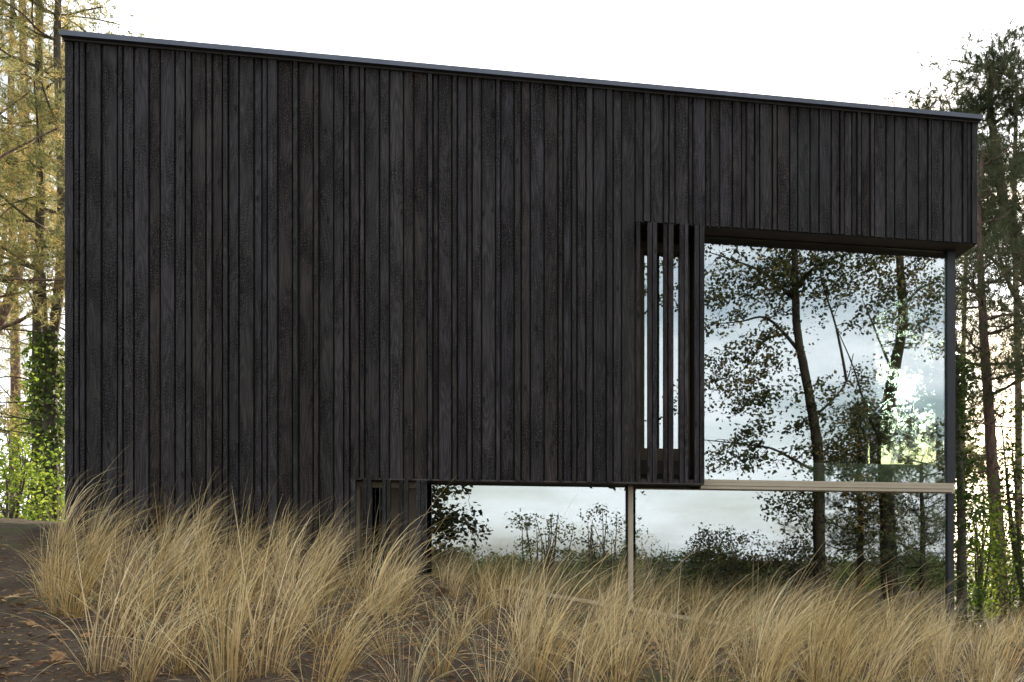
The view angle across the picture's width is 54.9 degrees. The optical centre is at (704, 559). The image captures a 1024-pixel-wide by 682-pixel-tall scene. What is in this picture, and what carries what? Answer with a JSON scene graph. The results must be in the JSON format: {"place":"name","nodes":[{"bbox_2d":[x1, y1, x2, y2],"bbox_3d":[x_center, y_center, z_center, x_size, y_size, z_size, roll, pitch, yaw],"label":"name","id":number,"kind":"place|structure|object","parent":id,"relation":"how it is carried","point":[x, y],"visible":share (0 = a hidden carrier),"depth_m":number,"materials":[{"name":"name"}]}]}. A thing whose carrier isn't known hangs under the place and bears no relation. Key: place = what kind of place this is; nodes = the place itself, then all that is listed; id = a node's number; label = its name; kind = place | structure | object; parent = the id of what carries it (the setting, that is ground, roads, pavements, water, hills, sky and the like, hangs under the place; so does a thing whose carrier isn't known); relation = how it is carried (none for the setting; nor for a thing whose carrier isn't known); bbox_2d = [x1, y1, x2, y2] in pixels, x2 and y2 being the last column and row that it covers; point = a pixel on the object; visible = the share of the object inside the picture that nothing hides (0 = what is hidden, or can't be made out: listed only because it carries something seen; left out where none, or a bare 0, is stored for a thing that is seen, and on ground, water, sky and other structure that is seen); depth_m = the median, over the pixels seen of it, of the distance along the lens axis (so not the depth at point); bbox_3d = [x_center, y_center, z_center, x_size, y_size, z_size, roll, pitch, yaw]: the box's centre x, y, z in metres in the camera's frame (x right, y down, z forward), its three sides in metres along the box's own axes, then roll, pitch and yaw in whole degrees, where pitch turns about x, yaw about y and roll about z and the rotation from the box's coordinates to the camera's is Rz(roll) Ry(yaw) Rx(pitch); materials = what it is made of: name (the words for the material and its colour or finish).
{"place":"outdoors","nodes":[
{"label":"outdoors","id":0,"kind":"place"},
{"bbox_2d":[0,518,1023,681],"bbox_3d":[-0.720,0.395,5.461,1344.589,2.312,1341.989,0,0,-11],"label":"ground","id":1,"kind":"structure","parent":0,"point":[28,528],"depth_m":6.47,"materials":[{"name":"soil"}]},
{"bbox_2d":[0,15,64,331],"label":"pine tree","id":2,"kind":"object","parent":1,"relation":"on","point":[11,157],"visible":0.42,"depth_m":15.41,"materials":[{"name":"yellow plant"}]},
{"bbox_2d":[0,430,64,521],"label":"shrub","id":3,"kind":"object","parent":1,"relation":"on","point":[27,468],"visible":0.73,"depth_m":14.86,"materials":[{"name":"green plant"}]},
{"bbox_2d":[0,366,64,518],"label":"shrub","id":4,"kind":"object","parent":1,"relation":"on","point":[20,438],"visible":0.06,"depth_m":18.67,"materials":[{"name":"green plant"}]},
{"bbox_2d":[0,382,64,518],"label":"shrub","id":5,"kind":"object","parent":1,"relation":"on","point":[8,443],"visible":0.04,"depth_m":22.70,"materials":[{"name":"green plant"}]},
{"bbox_2d":[0,0,72,511],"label":"pine tree","id":6,"kind":"object","parent":1,"relation":"on","point":[17,373],"visible":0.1,"depth_m":26.91,"materials":[{"name":"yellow plant"}]},
{"bbox_2d":[0,0,90,467],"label":"pine tree","id":7,"kind":"object","parent":1,"relation":"on","point":[3,324],"visible":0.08,"depth_m":19.95,"materials":[{"name":"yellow plant"}]},
{"bbox_2d":[9,494,99,598],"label":"grass clump","id":8,"kind":"object","parent":1,"relation":"on","point":[43,585],"visible":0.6,"depth_m":6.26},
{"bbox_2d":[0,17,114,439],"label":"pine tree","id":9,"kind":"object","parent":1,"relation":"on","point":[16,316],"visible":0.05,"depth_m":22.46,"materials":[{"name":"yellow plant"}]},
{"bbox_2d":[6,510,130,614],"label":"grass clump","id":10,"kind":"object","parent":1,"relation":"on","point":[63,581],"visible":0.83,"depth_m":5.91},
{"bbox_2d":[15,448,125,544],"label":"grass clump","id":11,"kind":"object","parent":1,"relation":"on","point":[62,528],"visible":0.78,"depth_m":9.07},
{"bbox_2d":[24,488,120,575],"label":"grass clump","id":12,"kind":"object","parent":1,"relation":"on","point":[66,546],"visible":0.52,"depth_m":7.87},
{"bbox_2d":[11,520,137,618],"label":"grass clump","id":13,"kind":"object","parent":1,"relation":"on","point":[73,592],"visible":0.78,"depth_m":5.72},
{"bbox_2d":[0,0,161,520],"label":"pine tree","id":14,"kind":"object","parent":1,"relation":"on","point":[40,158],"visible":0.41,"depth_m":16.53,"materials":[{"name":"green plant"}]},
{"bbox_2d":[0,0,169,520],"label":"pine tree","id":15,"kind":"object","parent":1,"relation":"on","point":[49,387],"visible":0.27,"depth_m":16.39,"materials":[{"name":"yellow plant"}]},
{"bbox_2d":[49,481,123,547],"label":"grass clump","id":16,"kind":"object","parent":1,"relation":"on","point":[95,523],"visible":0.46,"depth_m":8.96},
{"bbox_2d":[14,505,178,595],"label":"grass clump","id":17,"kind":"object","parent":1,"relation":"on","point":[97,563],"visible":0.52,"depth_m":6.99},
{"bbox_2d":[6,511,187,673],"bbox_3d":[-2.792,0.157,4.568,1.086,0.806,1.210,0,0,15],"label":"grass clump","id":18,"kind":"object","parent":1,"relation":"on","point":[97,656],"visible":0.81,"depth_m":4.58,"materials":[{"name":"plant"}]},
{"bbox_2d":[22,493,172,585],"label":"grass clump","id":19,"kind":"object","parent":1,"relation":"on","point":[98,547],"visible":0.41,"depth_m":7.64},
{"bbox_2d":[51,468,171,561],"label":"grass clump","id":20,"kind":"object","parent":1,"relation":"on","point":[104,532],"visible":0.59,"depth_m":8.47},
{"bbox_2d":[9,483,257,636],"bbox_3d":[-3.187,-0.032,5.474,1.345,0.967,1.134,0,0,-29],"label":"grass clump","id":21,"kind":"object","parent":1,"relation":"on","point":[133,605],"visible":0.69,"depth_m":5.40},
{"bbox_2d":[83,493,184,590],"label":"grass clump","id":22,"kind":"object","parent":1,"relation":"on","point":[118,570],"visible":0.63,"depth_m":7.13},
{"bbox_2d":[32,553,265,667],"bbox_3d":[-2.696,0.225,4.818,0.872,0.653,0.914,0,0,-2],"label":"grass clump","id":23,"kind":"object","parent":1,"relation":"on","point":[159,664],"visible":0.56,"depth_m":4.79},
{"bbox_2d":[100,543,209,621],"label":"grass clump","id":24,"kind":"object","parent":1,"relation":"on","point":[158,605],"visible":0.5,"depth_m":5.87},
{"bbox_2d":[113,512,200,599],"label":"grass clump","id":25,"kind":"object","parent":1,"relation":"on","point":[148,568],"visible":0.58,"depth_m":6.61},
{"bbox_2d":[62,522,272,681],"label":"grass clump","id":26,"kind":"object","parent":1,"relation":"on","point":[137,675],"visible":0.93,"depth_m":4.42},
{"bbox_2d":[124,491,220,570],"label":"grass clump","id":27,"kind":"object","parent":1,"relation":"on","point":[174,539],"visible":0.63,"depth_m":8.29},
{"bbox_2d":[134,484,212,558],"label":"grass clump","id":28,"kind":"object","parent":1,"relation":"on","point":[159,538],"visible":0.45,"depth_m":8.66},
{"bbox_2d":[134,493,226,575],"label":"grass clump","id":29,"kind":"object","parent":1,"relation":"on","point":[181,561],"visible":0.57,"depth_m":8.00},
{"bbox_2d":[55,499,326,681],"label":"grass clump","id":30,"kind":"object","parent":1,"relation":"on","point":[234,676],"visible":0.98,"depth_m":4.30,"materials":[{"name":"plant"}]},
{"bbox_2d":[142,506,247,584],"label":"grass clump","id":31,"kind":"object","parent":1,"relation":"on","point":[188,571],"visible":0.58,"depth_m":7.37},
{"bbox_2d":[75,526,326,675],"bbox_3d":[-2.485,0.181,4.725,1.372,0.785,0.940,0,0,-35],"label":"grass clump","id":32,"kind":"object","parent":1,"relation":"on","point":[183,664],"visible":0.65,"depth_m":4.67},
{"bbox_2d":[159,497,257,572],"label":"grass clump","id":33,"kind":"object","parent":1,"relation":"on","point":[208,543],"visible":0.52,"depth_m":8.28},
{"bbox_2d":[163,467,255,550],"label":"grass clump","id":34,"kind":"object","parent":1,"relation":"on","point":[205,520],"visible":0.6,"depth_m":9.32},
{"bbox_2d":[160,514,259,611],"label":"grass clump","id":35,"kind":"object","parent":1,"relation":"on","point":[202,586],"visible":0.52,"depth_m":6.22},
{"bbox_2d":[111,516,322,673],"bbox_3d":[-2.322,0.169,4.755,0.892,0.798,1.199,0,0,11],"label":"grass clump","id":36,"kind":"object","parent":1,"relation":"on","point":[232,633],"visible":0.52,"depth_m":4.84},
{"bbox_2d":[135,496,303,630],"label":"grass clump","id":37,"kind":"object","parent":1,"relation":"on","point":[212,622],"visible":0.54,"depth_m":5.80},
{"bbox_2d":[179,491,269,584],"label":"grass clump","id":38,"kind":"object","parent":1,"relation":"on","point":[230,562],"visible":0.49,"depth_m":7.58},
{"bbox_2d":[202,474,316,601],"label":"grass clump","id":39,"kind":"object","parent":1,"relation":"on","point":[255,590],"visible":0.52,"depth_m":6.82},
{"bbox_2d":[116,490,412,678],"bbox_3d":[-1.996,0.132,4.569,1.252,0.965,1.395,0,0,14],"label":"grass clump","id":40,"kind":"object","parent":1,"relation":"on","point":[261,657],"visible":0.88,"depth_m":4.60,"materials":[{"name":"plant"}]},
{"bbox_2d":[228,497,358,577],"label":"grass clump","id":41,"kind":"object","parent":1,"relation":"on","point":[276,565],"visible":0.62,"depth_m":8.52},
{"bbox_2d":[202,522,390,646],"bbox_3d":[-2.290,0.120,5.388,1.092,0.807,0.921,0,0,-16],"label":"grass clump","id":42,"kind":"object","parent":1,"relation":"on","point":[283,630],"visible":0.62,"depth_m":5.33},
{"bbox_2d":[260,501,341,606],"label":"grass clump","id":43,"kind":"object","parent":1,"relation":"on","point":[287,584],"visible":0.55,"depth_m":6.69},
{"bbox_2d":[265,547,376,646],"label":"grass clump","id":44,"kind":"object","parent":1,"relation":"on","point":[317,631],"visible":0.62,"depth_m":5.60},
{"bbox_2d":[268,506,376,591],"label":"grass clump","id":45,"kind":"object","parent":1,"relation":"on","point":[318,559],"visible":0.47,"depth_m":7.67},
{"bbox_2d":[275,526,372,603],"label":"grass clump","id":46,"kind":"object","parent":1,"relation":"on","point":[328,596],"visible":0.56,"depth_m":7.31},
{"bbox_2d":[261,484,392,624],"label":"grass clump","id":47,"kind":"object","parent":1,"relation":"on","point":[314,559],"visible":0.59,"depth_m":6.20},
{"bbox_2d":[219,542,448,681],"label":"grass clump","id":48,"kind":"object","parent":1,"relation":"on","point":[337,673],"visible":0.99,"depth_m":4.29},
{"bbox_2d":[269,562,440,671],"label":"grass clump","id":49,"kind":"object","parent":1,"relation":"on","point":[354,666],"visible":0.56,"depth_m":4.81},
{"bbox_2d":[321,515,411,588],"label":"grass clump","id":50,"kind":"object","parent":1,"relation":"on","point":[351,583],"visible":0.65,"depth_m":8.29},
{"bbox_2d":[326,487,450,615],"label":"grass clump","id":51,"kind":"object","parent":1,"relation":"on","point":[383,569],"visible":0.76,"depth_m":6.88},
{"bbox_2d":[346,586,433,655],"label":"grass clump","id":52,"kind":"object","parent":1,"relation":"on","point":[383,649],"visible":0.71,"depth_m":5.39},
{"bbox_2d":[343,509,465,613],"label":"grass clump","id":53,"kind":"object","parent":1,"relation":"on","point":[392,606],"visible":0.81,"depth_m":7.23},
{"bbox_2d":[339,582,500,681],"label":"grass clump","id":54,"kind":"object","parent":1,"relation":"on","point":[416,677],"visible":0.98,"depth_m":4.38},
{"bbox_2d":[364,572,520,678],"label":"grass clump","id":55,"kind":"object","parent":1,"relation":"on","point":[446,659],"visible":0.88,"depth_m":4.95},
{"bbox_2d":[407,572,496,643],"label":"grass clump","id":56,"kind":"object","parent":1,"relation":"on","point":[469,627],"visible":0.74,"depth_m":6.34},
{"bbox_2d":[415,541,494,597],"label":"grass clump","id":57,"kind":"object","parent":1,"relation":"on","point":[455,587],"visible":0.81,"depth_m":8.85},
{"bbox_2d":[434,559,512,624],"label":"grass clump","id":58,"kind":"object","parent":1,"relation":"on","point":[483,616],"visible":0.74,"depth_m":7.41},
{"bbox_2d":[385,572,589,681],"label":"grass clump","id":59,"kind":"object","parent":1,"relation":"on","point":[495,667],"visible":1,"depth_m":4.33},
{"bbox_2d":[450,539,524,601],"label":"grass clump","id":60,"kind":"object","parent":1,"relation":"on","point":[500,581],"visible":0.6,"depth_m":8.95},
{"bbox_2d":[480,548,536,609],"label":"grass clump","id":61,"kind":"object","parent":1,"relation":"on","point":[512,604],"visible":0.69,"depth_m":8.42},
{"bbox_2d":[0,535,1023,681],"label":"ground litter","id":62,"kind":"object","parent":1,"relation":"on","point":[166,675],"visible":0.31,"depth_m":5.84,"materials":[{"name":"brown plant"}]},
{"bbox_2d":[59,29,982,643],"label":"timber house","id":63,"kind":"structure","parent":1,"relation":"on","point":[515,313],"depth_m":10.32,"materials":[{"name":"black wood"}]},
{"bbox_2d":[356,481,415,564],"bbox_3d":[-3.405,0.205,10.360,0.716,2.090,0.100,0,0,-11],"label":"window","id":64,"kind":"structure","parent":63,"relation":"in","point":[359,484],"depth_m":10.25,"materials":[{"name":"black metal"}]},
{"bbox_2d":[634,241,689,460],"bbox_3d":[-0.529,-2.433,11.205,0.713,2.545,0.080,0,0,-11],"label":"window","id":65,"kind":"structure","parent":63,"relation":"in","point":[643,244],"depth_m":11.13,"materials":[{"name":"black wood"}]},
{"bbox_2d":[456,483,953,606],"bbox_3d":[-0.012,0.208,11.017,6.153,2.085,0.060,0,0,-11],"label":"window frame","id":66,"kind":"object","parent":63,"relation":"in","point":[630,488],"depth_m":10.83,"materials":[{"name":"beige metal"}]},
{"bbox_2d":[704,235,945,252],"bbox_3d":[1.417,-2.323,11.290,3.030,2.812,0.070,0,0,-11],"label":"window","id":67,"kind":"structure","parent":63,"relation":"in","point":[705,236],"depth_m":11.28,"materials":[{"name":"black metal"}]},
{"bbox_2d":[863,312,867,463],"bbox_3d":[2.691,-2.337,13.045,0.070,2.784,2.880,0,0,-11],"label":"side window","id":68,"kind":"structure","parent":63,"relation":"in","point":[865,314],"depth_m":14.40,"materials":[{"name":"clear glass"}]},
{"bbox_2d":[482,551,563,654],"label":"grass clump","id":69,"kind":"object","parent":1,"relation":"on","point":[516,624],"visible":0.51,"depth_m":5.88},
{"bbox_2d":[26,498,1023,681],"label":"stray grass","id":70,"kind":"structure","parent":1,"relation":"on","point":[91,592],"depth_m":6.29,"materials":[{"name":"plant"}]},
{"bbox_2d":[440,495,613,673],"bbox_3d":[-0.841,0.136,5.131,1.124,0.997,1.088,0,0,16],"label":"grass clump","id":71,"kind":"object","parent":1,"relation":"on","point":[524,639],"visible":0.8,"depth_m":5.16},
{"bbox_2d":[457,506,652,681],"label":"grass clump","id":72,"kind":"object","parent":1,"relation":"on","point":[536,674],"visible":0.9,"depth_m":4.83,"materials":[{"name":"plant"}]},
{"bbox_2d":[523,566,655,676],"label":"grass clump","id":73,"kind":"object","parent":1,"relation":"on","point":[603,660],"visible":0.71,"depth_m":5.19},
{"bbox_2d":[478,580,709,681],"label":"grass clump","id":74,"kind":"object","parent":1,"relation":"on","point":[592,670],"visible":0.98,"depth_m":4.41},
{"bbox_2d":[541,540,690,661],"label":"grass clump","id":75,"kind":"object","parent":1,"relation":"on","point":[591,633],"visible":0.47,"depth_m":5.66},
{"bbox_2d":[527,546,713,681],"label":"grass clump","id":76,"kind":"object","parent":1,"relation":"on","point":[628,664],"visible":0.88,"depth_m":4.71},
{"bbox_2d":[505,586,807,637],"bbox_3d":[0.422,0.952,10.976,5.311,1.328,0.100,0,0,-11],"label":"timber edging","id":77,"kind":"object","parent":1,"relation":"on","point":[588,604],"visible":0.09,"depth_m":10.71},
{"bbox_2d":[628,583,694,641],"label":"grass clump","id":78,"kind":"object","parent":1,"relation":"on","point":[655,633],"visible":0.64,"depth_m":7.66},
{"bbox_2d":[613,561,734,669],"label":"grass clump","id":79,"kind":"object","parent":1,"relation":"on","point":[667,650],"visible":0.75,"depth_m":5.88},
{"bbox_2d":[639,560,772,677],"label":"grass clump","id":80,"kind":"object","parent":1,"relation":"on","point":[707,663],"visible":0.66,"depth_m":5.35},
{"bbox_2d":[638,591,784,681],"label":"grass clump","id":81,"kind":"object","parent":1,"relation":"on","point":[722,678],"visible":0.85,"depth_m":4.88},
{"bbox_2d":[623,549,801,681],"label":"grass clump","id":82,"kind":"object","parent":1,"relation":"on","point":[681,678],"visible":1,"depth_m":4.13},
{"bbox_2d":[674,590,767,648],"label":"grass clump","id":83,"kind":"object","parent":1,"relation":"on","point":[723,644],"visible":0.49,"depth_m":7.47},
{"bbox_2d":[669,580,821,676],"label":"grass clump","id":84,"kind":"object","parent":1,"relation":"on","point":[735,661],"visible":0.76,"depth_m":5.68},
{"bbox_2d":[713,538,827,659],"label":"grass clump","id":85,"kind":"object","parent":1,"relation":"on","point":[754,642],"visible":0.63,"depth_m":6.43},
{"bbox_2d":[732,632,808,681],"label":"grass clump","id":86,"kind":"object","parent":1,"relation":"on","point":[755,679],"visible":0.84,"depth_m":4.71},
{"bbox_2d":[728,628,820,681],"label":"grass clump","id":87,"kind":"object","parent":1,"relation":"on","point":[780,670],"visible":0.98,"depth_m":4.49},
{"bbox_2d":[712,548,855,681],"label":"grass clump","id":88,"kind":"object","parent":1,"relation":"on","point":[775,646],"visible":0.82,"depth_m":5.42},
{"bbox_2d":[724,572,851,670],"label":"grass clump","id":89,"kind":"object","parent":1,"relation":"on","point":[801,628],"visible":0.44,"depth_m":6.08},
{"bbox_2d":[738,552,862,644],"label":"grass clump","id":90,"kind":"object","parent":1,"relation":"on","point":[797,607],"visible":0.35,"depth_m":7.64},
{"bbox_2d":[778,603,841,681],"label":"grass clump","id":91,"kind":"object","parent":1,"relation":"on","point":[811,672],"visible":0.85,"depth_m":5.34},
{"bbox_2d":[773,566,880,658],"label":"grass clump","id":92,"kind":"object","parent":1,"relation":"on","point":[833,621],"visible":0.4,"depth_m":7.10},
{"bbox_2d":[732,527,938,681],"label":"grass clump","id":93,"kind":"object","parent":1,"relation":"on","point":[823,644],"visible":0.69,"depth_m":5.62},
{"bbox_2d":[771,570,939,681],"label":"grass clump","id":94,"kind":"object","parent":1,"relation":"on","point":[845,662],"visible":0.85,"depth_m":4.82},
{"bbox_2d":[761,542,1017,681],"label":"grass clump","id":95,"kind":"object","parent":1,"relation":"on","point":[870,670],"visible":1,"depth_m":4.22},
{"bbox_2d":[820,569,992,681],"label":"grass clump","id":96,"kind":"object","parent":1,"relation":"on","point":[900,654],"visible":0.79,"depth_m":5.29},
{"bbox_2d":[845,604,967,681],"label":"grass clump","id":97,"kind":"object","parent":1,"relation":"on","point":[908,659],"visible":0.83,"depth_m":5.62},
{"bbox_2d":[856,598,976,676],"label":"grass clump","id":98,"kind":"object","parent":1,"relation":"on","point":[922,664],"visible":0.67,"depth_m":6.28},
{"bbox_2d":[868,295,980,463],"bbox_3d":[4.114,-4.303,23.744,5.180,10.599,4.848,0,0,35],"label":"pine tree","id":99,"kind":"object","parent":1,"relation":"on","point":[885,386],"visible":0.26,"depth_m":23.06,"materials":[{"name":"green plant"}]},
{"bbox_2d":[853,14,1023,342],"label":"pine tree","id":100,"kind":"object","parent":1,"relation":"on","point":[994,66],"visible":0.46,"depth_m":18.41,"materials":[{"name":"green plant"}]},
{"bbox_2d":[868,254,1023,523],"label":"pine tree","id":101,"kind":"object","parent":1,"relation":"on","point":[918,405],"visible":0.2,"depth_m":22.73,"materials":[{"name":"green plant"}]},
{"bbox_2d":[917,616,975,672],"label":"grass clump","id":102,"kind":"object","parent":1,"relation":"on","point":[953,670],"visible":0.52,"depth_m":6.74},
{"bbox_2d":[901,592,998,681],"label":"grass clump","id":103,"kind":"object","parent":1,"relation":"on","point":[942,668],"visible":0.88,"depth_m":5.79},
{"bbox_2d":[881,105,1023,617],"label":"pine tree","id":104,"kind":"object","parent":1,"relation":"on","point":[1012,366],"visible":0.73,"depth_m":16.84,"materials":[{"name":"green plant"}]},
{"bbox_2d":[918,346,1000,634],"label":"ivy column","id":105,"kind":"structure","parent":1,"relation":"on","point":[961,546],"depth_m":13.74,"materials":[{"name":"green plant"}]},
{"bbox_2d":[914,588,1019,681],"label":"grass clump","id":106,"kind":"object","parent":1,"relation":"on","point":[977,676],"visible":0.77,"depth_m":6.21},
{"bbox_2d":[930,610,1023,681],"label":"grass clump","id":107,"kind":"object","parent":1,"relation":"on","point":[979,675],"visible":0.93,"depth_m":5.38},
{"bbox_2d":[948,606,1023,681],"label":"grass clump","id":108,"kind":"object","parent":1,"relation":"on","point":[1005,649],"visible":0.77,"depth_m":5.86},
{"bbox_2d":[954,467,1022,621],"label":"shrub","id":109,"kind":"object","parent":1,"relation":"on","point":[978,569],"visible":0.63,"depth_m":15.83,"materials":[{"name":"green plant"}]},
{"bbox_2d":[959,616,1021,670],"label":"grass clump","id":110,"kind":"object","parent":1,"relation":"on","point":[975,667],"visible":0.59,"depth_m":6.88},
{"bbox_2d":[961,79,1023,591],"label":"pine tree","id":111,"kind":"object","parent":1,"relation":"on","point":[1020,437],"visible":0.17,"depth_m":29.93,"materials":[{"name":"green plant"}]},
{"bbox_2d":[977,395,1023,618],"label":"shrub","id":112,"kind":"object","parent":1,"relation":"on","point":[1018,559],"visible":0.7,"depth_m":16.97,"materials":[{"name":"green plant"}]},
{"bbox_2d":[0,0,1023,560],"label":"sky","id":113,"kind":"structure","parent":0,"point":[832,50],"materials":[{"name":"white"}]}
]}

